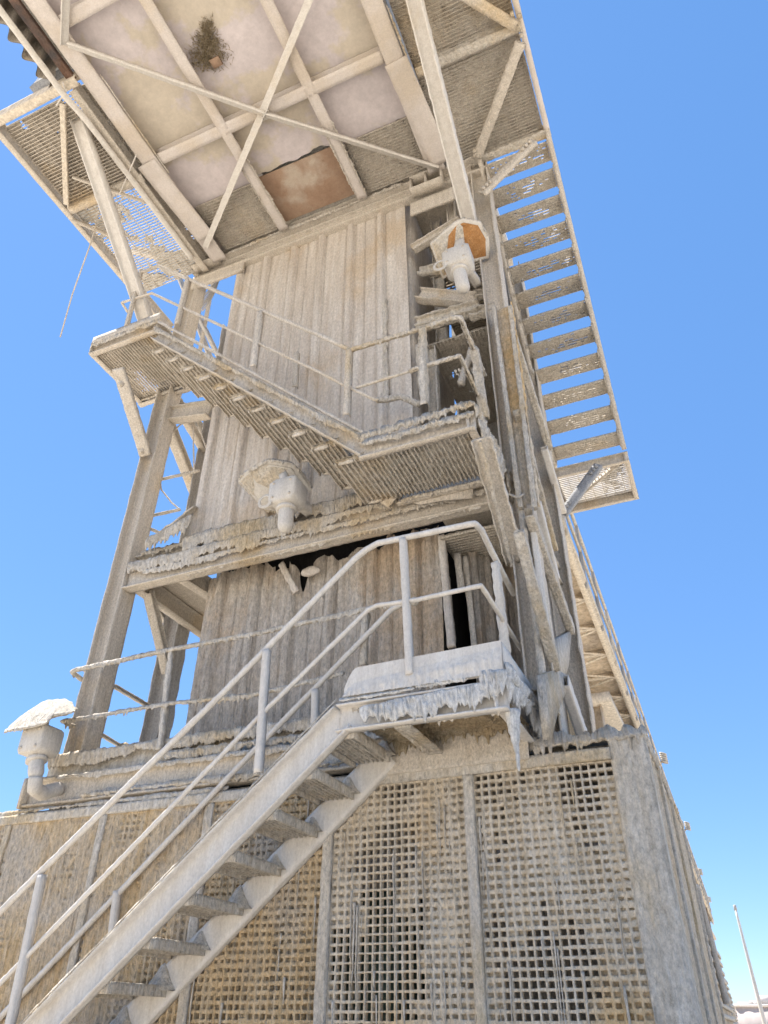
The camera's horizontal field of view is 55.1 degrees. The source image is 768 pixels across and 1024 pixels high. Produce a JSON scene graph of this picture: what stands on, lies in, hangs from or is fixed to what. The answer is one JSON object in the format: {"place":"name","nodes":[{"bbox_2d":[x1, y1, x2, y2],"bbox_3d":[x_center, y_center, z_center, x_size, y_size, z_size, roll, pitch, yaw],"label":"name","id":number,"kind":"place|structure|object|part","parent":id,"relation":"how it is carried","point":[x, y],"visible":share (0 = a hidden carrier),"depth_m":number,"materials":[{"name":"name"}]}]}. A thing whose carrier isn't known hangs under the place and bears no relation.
{"place":"outdoors","nodes":[
{"label":"outdoors","id":0,"kind":"place"},
{"bbox_2d":[332,891,424,1023],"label":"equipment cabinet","id":1,"kind":"object","parent":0,"point":[385,967],"visible":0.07,"depth_m":4.62,"materials":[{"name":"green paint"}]},
{"bbox_3d":[-0.148,3.438,4.224,0.450,2.050,0.022,-14,-38,19],"label":"door","id":2,"kind":"part","parent":1,"relation":"part of","materials":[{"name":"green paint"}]},
{"bbox_2d":[0,0,767,1003],"label":"sky","id":3,"kind":"structure","parent":0,"point":[656,110],"materials":[{"name":"blue"}]},
{"bbox_2d":[712,931,738,1023],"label":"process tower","id":4,"kind":"structure","parent":0,"point":[714,936],"depth_m":43.53,"materials":[{"name":"metal"}]},
{"bbox_2d":[735,1002,753,1022],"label":"distant building","id":5,"kind":"structure","parent":0,"point":[743,1003],"depth_m":201.70,"materials":[{"name":"grey metal"}]},
{"bbox_2d":[733,995,767,1023],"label":"distant building","id":6,"kind":"structure","parent":0,"point":[748,1013],"depth_m":175.89,"materials":[{"name":"grey metal"}]},
{"label":"ground","id":7,"kind":"structure","parent":0,"visible":0},
{"bbox_2d":[0,520,541,1023],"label":"stair","id":8,"kind":"object","parent":7,"relation":"on","point":[492,714],"visible":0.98,"depth_m":4.57,"materials":[{"name":"metal"}]},
{"bbox_2d":[0,724,725,1023],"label":"grated enclosure","id":9,"kind":"object","parent":7,"relation":"on","point":[554,887],"visible":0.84,"depth_m":4.44,"materials":[{"name":"grey metal"}]},
{"bbox_2d":[16,156,595,811],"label":"tower","id":10,"kind":"structure","parent":9,"relation":"on","point":[352,272],"depth_m":7.04,"materials":[{"name":"metal"}]},
{"bbox_2d":[4,699,76,800],"bbox_3d":[-2.845,1.917,6.043,1.084,0.891,0.570,-14,-38,19],"label":"hooded vent","id":11,"kind":"object","parent":10,"relation":"attached to","point":[40,742],"visible":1,"depth_m":5.83,"materials":[{"name":"metal"}]},
{"bbox_2d":[160,422,205,510],"bbox_3d":[-2.273,-0.550,8.233,0.650,1.382,0.023,-14,-38,19],"label":"loose cable","id":12,"kind":"object","parent":10,"relation":"hanging from","point":[164,493],"visible":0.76,"depth_m":8.23,"materials":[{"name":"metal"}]},
{"bbox_2d":[60,599,401,749],"bbox_3d":[-1.292,1.411,5.875,3.293,0.900,0.201,-14,-38,19],"label":"guard rail","id":13,"kind":"object","parent":10,"relation":"attached to","point":[165,703],"visible":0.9,"depth_m":5.93,"materials":[{"name":"beige metal"}]},
{"bbox_2d":[0,0,550,332],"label":"overhanging deck","id":14,"kind":"structure","parent":10,"relation":"attached to","point":[196,118],"depth_m":8.18,"materials":[{"name":"metal"}]},
{"bbox_2d":[29,67,73,92],"bbox_3d":[-3.683,-4.872,8.202,0.553,0.421,0.133,-14,-38,19],"label":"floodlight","id":15,"kind":"object","parent":14,"relation":"attached to","point":[38,84],"visible":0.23,"depth_m":8.09,"materials":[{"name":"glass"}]},
{"bbox_2d":[60,225,96,336],"bbox_3d":[-3.838,-2.890,9.222,0.037,1.109,0.982,18,-39,-24],"label":"hanging wire","id":16,"kind":"object","parent":14,"relation":"hanging from","point":[77,280],"visible":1,"depth_m":9.18,"materials":[{"name":"metal"}]},
{"bbox_2d":[201,281,218,311],"bbox_3d":[-2.473,-2.986,10.267,0.631,0.407,0.087,-28,-44,34],"label":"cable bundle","id":17,"kind":"object","parent":14,"relation":"hanging from","point":[208,298],"visible":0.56,"depth_m":10.17,"materials":[{"name":"metal"}]},
{"bbox_2d":[0,0,425,223],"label":"corrugated housing","id":18,"kind":"object","parent":14,"relation":"on","point":[21,15],"visible":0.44,"depth_m":7.75,"materials":[{"name":"metal"}]},
{"bbox_2d":[238,458,313,533],"bbox_3d":[-1.005,-0.038,6.702,0.774,0.894,0.598,-14,-38,19],"label":"hooded vent","id":19,"kind":"object","parent":10,"relation":"attached to","point":[279,487],"visible":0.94,"depth_m":6.64,"materials":[{"name":"metal"}]},
{"bbox_2d":[88,264,519,566],"bbox_3d":[-1.087,-1.165,7.285,4.456,4.582,1.081,-14,-38,19],"label":"stair","id":20,"kind":"object","parent":10,"relation":"attached to","point":[455,457],"visible":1,"depth_m":6.18,"materials":[{"name":"metal"}]},
{"bbox_2d":[430,217,489,293],"bbox_3d":[0.789,-2.427,7.369,0.585,0.987,0.482,-14,-38,19],"label":"hooded vent","id":21,"kind":"object","parent":10,"relation":"attached to","point":[460,247],"visible":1,"depth_m":7.46,"materials":[{"name":"metal"}]},
{"bbox_2d":[492,301,549,673],"bbox_3d":[1.104,-0.277,5.802,0.215,4.162,0.208,22,-41,-28],"label":"cable tray","id":22,"kind":"object","parent":10,"relation":"attached to","point":[527,492],"visible":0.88,"depth_m":6.05,"materials":[{"name":"grey metal"}]},
{"bbox_2d":[477,128,638,516],"bbox_3d":[2.047,-1.895,8.522,0.898,3.915,3.247,-14,-38,19],"label":"side stair","id":23,"kind":"object","parent":10,"relation":"attached to","point":[599,473],"visible":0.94,"depth_m":8.51,"materials":[{"name":"metal"}]},
{"bbox_2d":[554,466,713,938],"bbox_3d":[10.274,14.518,24.669,1.056,8.071,44.649,-13,-37,18],"label":"conveyor gallery","id":24,"kind":"object","parent":7,"relation":"on","point":[605,672],"visible":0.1,"depth_m":12.86,"materials":[{"name":"metal"}]},
{"bbox_2d":[659,752,667,763],"bbox_3d":[8.031,7.201,21.413,0.419,0.478,0.220,-14,-38,19],"label":"gallery lamp","id":25,"kind":"object","parent":24,"relation":"attached to","point":[663,758],"visible":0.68,"depth_m":21.34,"materials":[{"name":"white glass"}]},
{"bbox_2d":[684,821,690,830],"bbox_3d":[11.602,12.155,28.389,0.419,0.478,0.220,-14,-38,19],"label":"gallery lamp","id":26,"kind":"object","parent":24,"relation":"attached to","point":[687,825],"visible":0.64,"depth_m":28.32,"materials":[{"name":"white glass"}]},
{"bbox_2d":[591,691,734,1023],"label":"process tower","id":27,"kind":"structure","parent":7,"relation":"on","point":[606,711],"depth_m":13.07,"materials":[{"name":"metal"}]},
{"bbox_2d":[714,941,735,1023],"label":"process tower","id":28,"kind":"structure","parent":7,"relation":"on","point":[730,1005],"depth_m":21.41,"materials":[{"name":"metal"}]},
{"bbox_2d":[730,996,737,1023],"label":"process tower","id":29,"kind":"structure","parent":7,"relation":"on","point":[733,1009],"depth_m":30.91,"materials":[{"name":"metal"}]},
{"bbox_2d":[733,905,766,1023],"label":"mast","id":30,"kind":"object","parent":7,"relation":"on","point":[761,1011],"visible":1,"depth_m":46.82,"materials":[{"name":"metal"}]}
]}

